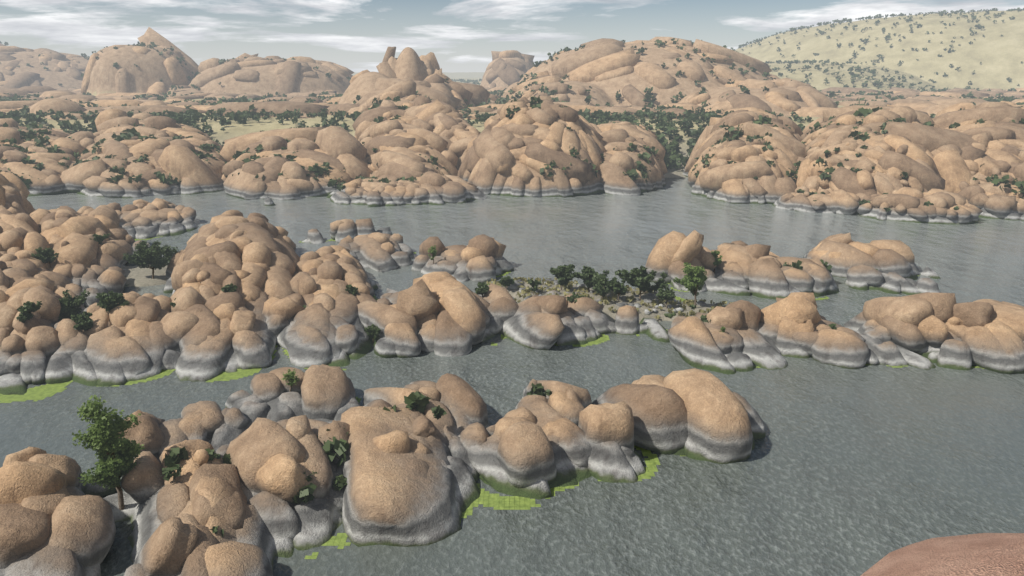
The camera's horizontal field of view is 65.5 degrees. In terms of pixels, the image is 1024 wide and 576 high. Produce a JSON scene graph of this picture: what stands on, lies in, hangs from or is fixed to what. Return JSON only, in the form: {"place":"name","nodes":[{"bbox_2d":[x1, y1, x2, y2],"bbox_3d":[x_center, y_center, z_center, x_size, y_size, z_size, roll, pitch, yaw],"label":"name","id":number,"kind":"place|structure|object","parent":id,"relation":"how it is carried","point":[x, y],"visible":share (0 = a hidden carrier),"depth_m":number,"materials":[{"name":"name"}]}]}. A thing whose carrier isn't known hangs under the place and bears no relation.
{"place":"outdoors","nodes":[
{"label":"outdoors","id":0,"kind":"place"},
{"bbox_2d":[0,178,1023,575],"bbox_3d":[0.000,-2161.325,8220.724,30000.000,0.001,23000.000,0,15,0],"label":"lake water","id":1,"kind":"structure","parent":0,"point":[850,472],"depth_m":97.32,"materials":[{"name":"grey liquid"}]},
{"bbox_2d":[0,236,983,558],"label":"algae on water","id":2,"kind":"object","parent":1,"relation":"on","point":[338,540],"visible":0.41,"depth_m":87.71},
{"bbox_2d":[0,10,1023,575],"bbox_3d":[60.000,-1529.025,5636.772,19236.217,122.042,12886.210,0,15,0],"label":"ground","id":3,"kind":"structure","parent":0,"point":[996,48],"depth_m":694.15,"materials":[{"name":"soil"}]},
{"bbox_2d":[16,301,41,322],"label":"shrub","id":4,"kind":"object","parent":3,"relation":"on","point":[26,310],"visible":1,"depth_m":116.66,"materials":[{"name":"green plant"}]},
{"bbox_2d":[31,247,58,267],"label":"shrub","id":5,"kind":"object","parent":3,"relation":"on","point":[45,255],"visible":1,"depth_m":152.55,"materials":[{"name":"green plant"}]},
{"bbox_2d":[58,289,90,319],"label":"tree","id":6,"kind":"object","parent":3,"relation":"on","point":[70,304],"visible":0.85,"depth_m":126.23,"materials":[{"name":"green plant"}]},
{"bbox_2d":[70,311,93,329],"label":"shrub","id":7,"kind":"object","parent":3,"relation":"on","point":[84,321],"visible":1,"depth_m":116.98,"materials":[{"name":"green plant"}]},
{"bbox_2d":[89,233,109,243],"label":"shrub","id":8,"kind":"object","parent":3,"relation":"on","point":[99,239],"visible":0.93,"depth_m":164.47,"materials":[{"name":"green plant"}]},
{"bbox_2d":[72,395,144,509],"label":"tree","id":9,"kind":"object","parent":3,"relation":"on","point":[116,453],"visible":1,"depth_m":72.38,"materials":[{"name":"green plant"}]},
{"bbox_2d":[95,291,129,311],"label":"shrub","id":10,"kind":"object","parent":3,"relation":"on","point":[107,303],"visible":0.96,"depth_m":120.68,"materials":[{"name":"green plant"}]},
{"bbox_2d":[122,240,178,278],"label":"tree","id":11,"kind":"object","parent":3,"relation":"on","point":[145,255],"visible":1,"depth_m":156.39,"materials":[{"name":"green plant"}]},
{"bbox_2d":[221,283,237,292],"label":"shrub","id":12,"kind":"object","parent":3,"relation":"on","point":[231,287],"visible":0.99,"depth_m":130.44,"materials":[{"name":"green plant"}]},
{"bbox_2d":[281,369,298,391],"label":"tree","id":13,"kind":"object","parent":3,"relation":"on","point":[292,379],"visible":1,"depth_m":96.68,"materials":[{"name":"green plant"}]},
{"bbox_2d":[345,284,357,295],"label":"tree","id":14,"kind":"object","parent":3,"relation":"on","point":[351,289],"visible":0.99,"depth_m":134.19,"materials":[{"name":"green plant"}]},
{"bbox_2d":[364,324,380,342],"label":"tree","id":15,"kind":"object","parent":3,"relation":"on","point":[373,331],"visible":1,"depth_m":121.64,"materials":[{"name":"green plant"}]},
{"bbox_2d":[428,245,436,263],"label":"shrub","id":16,"kind":"object","parent":3,"relation":"on","point":[433,251],"visible":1,"depth_m":164.89,"materials":[{"name":"green plant"}]},
{"bbox_2d":[475,282,489,295],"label":"shrub","id":17,"kind":"object","parent":3,"relation":"on","point":[482,288],"visible":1,"depth_m":135.83,"materials":[{"name":"green plant"}]},
{"bbox_2d":[499,276,514,289],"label":"shrub","id":18,"kind":"object","parent":3,"relation":"on","point":[507,281],"visible":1,"depth_m":148.59,"materials":[{"name":"green plant"}]},
{"bbox_2d":[0,143,1022,464],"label":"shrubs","id":19,"kind":"object","parent":3,"relation":"on","point":[32,241],"visible":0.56,"depth_m":158.35,"materials":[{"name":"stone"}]},
{"bbox_2d":[0,296,1023,575],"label":"boulders","id":20,"kind":"object","parent":3,"relation":"on","point":[408,484],"visible":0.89,"depth_m":85.61,"materials":[{"name":"stone"}]},
{"bbox_2d":[0,134,1023,349],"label":"boulders","id":21,"kind":"object","parent":3,"relation":"on","point":[254,258],"visible":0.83,"depth_m":156.49,"materials":[{"name":"stone"}]},
{"bbox_2d":[0,90,1023,199],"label":"boulders","id":22,"kind":"object","parent":3,"relation":"on","point":[497,148],"visible":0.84,"depth_m":280.48,"materials":[{"name":"stone"}]},
{"bbox_2d":[0,27,1023,119],"bbox_3d":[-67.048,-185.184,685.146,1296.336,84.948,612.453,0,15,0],"label":"rock hills","id":23,"kind":"structure","parent":3,"relation":"on","point":[601,59],"depth_m":529.00,"materials":[{"name":"stone"}]},
{"bbox_2d":[0,8,1023,116],"bbox_3d":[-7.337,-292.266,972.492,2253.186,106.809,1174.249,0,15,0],"label":"hill shrubs","id":24,"kind":"object","parent":3,"relation":"on","point":[243,98],"visible":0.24,"depth_m":681.50,"materials":[{"name":"green plant"}]},
{"bbox_2d":[0,86,1023,198],"bbox_3d":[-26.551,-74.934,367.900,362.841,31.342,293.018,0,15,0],"label":"shrubs","id":25,"kind":"object","parent":3,"relation":"on","point":[672,146],"visible":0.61,"depth_m":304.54,"materials":[{"name":"green plant"}]},
{"bbox_2d":[527,279,540,293],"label":"shrub","id":26,"kind":"object","parent":3,"relation":"on","point":[533,284],"visible":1,"depth_m":144.23,"materials":[{"name":"green plant"}]},
{"bbox_2d":[550,264,574,289],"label":"tree","id":27,"kind":"object","parent":3,"relation":"on","point":[562,274],"visible":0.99,"depth_m":145.66,"materials":[{"name":"green plant"}]},
{"bbox_2d":[161,145,983,536],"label":"shrubs","id":28,"kind":"object","parent":3,"relation":"on","point":[419,401],"visible":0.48,"depth_m":79.11,"materials":[{"name":"green plant"}]},
{"bbox_2d":[566,292,584,302],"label":"shrub","id":29,"kind":"object","parent":3,"relation":"on","point":[571,298],"visible":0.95,"depth_m":131.15,"materials":[{"name":"green plant"}]},
{"bbox_2d":[573,266,608,291],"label":"tree","id":30,"kind":"object","parent":3,"relation":"on","point":[586,276],"visible":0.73,"depth_m":143.73,"materials":[{"name":"green plant"}]},
{"bbox_2d":[491,277,717,317],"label":"small rocks","id":31,"kind":"object","parent":3,"relation":"on","point":[622,304],"visible":0.38,"depth_m":140.12,"materials":[{"name":"stone"}]},
{"bbox_2d":[592,273,618,297],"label":"tree","id":32,"kind":"object","parent":3,"relation":"on","point":[601,285],"visible":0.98,"depth_m":138.88,"materials":[{"name":"green plant"}]},
{"bbox_2d":[486,277,732,318],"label":"grass tufts","id":33,"kind":"object","parent":3,"relation":"on","point":[689,302],"visible":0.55,"depth_m":141.76,"materials":[{"name":"green plant"}]},
{"bbox_2d":[608,278,626,299],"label":"tree","id":34,"kind":"object","parent":3,"relation":"on","point":[619,288],"visible":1,"depth_m":138.66,"materials":[{"name":"green plant"}]},
{"bbox_2d":[615,265,668,299],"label":"tree","id":35,"kind":"object","parent":3,"relation":"on","point":[641,278],"visible":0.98,"depth_m":138.99,"materials":[{"name":"green plant"}]},
{"bbox_2d":[656,287,675,307],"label":"tree","id":36,"kind":"object","parent":3,"relation":"on","point":[666,295],"visible":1,"depth_m":136.29,"materials":[{"name":"green plant"}]},
{"bbox_2d":[673,262,706,308],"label":"tree","id":37,"kind":"object","parent":3,"relation":"on","point":[693,279],"visible":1,"depth_m":135.03,"materials":[{"name":"green plant"}]},
{"bbox_2d":[711,250,722,272],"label":"shrub","id":38,"kind":"object","parent":3,"relation":"on","point":[715,254],"visible":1,"depth_m":157.52,"materials":[{"name":"green plant"}]},
{"bbox_2d":[861,533,1023,575],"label":"boulder","id":39,"kind":"object","parent":3,"relation":"on","point":[990,554],"visible":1,"depth_m":7.31,"materials":[{"name":"pink stone"}]},
{"bbox_2d":[0,0,1023,72],"label":"sky","id":40,"kind":"structure","parent":0,"point":[355,35],"materials":[{"name":"grey"}]}
]}

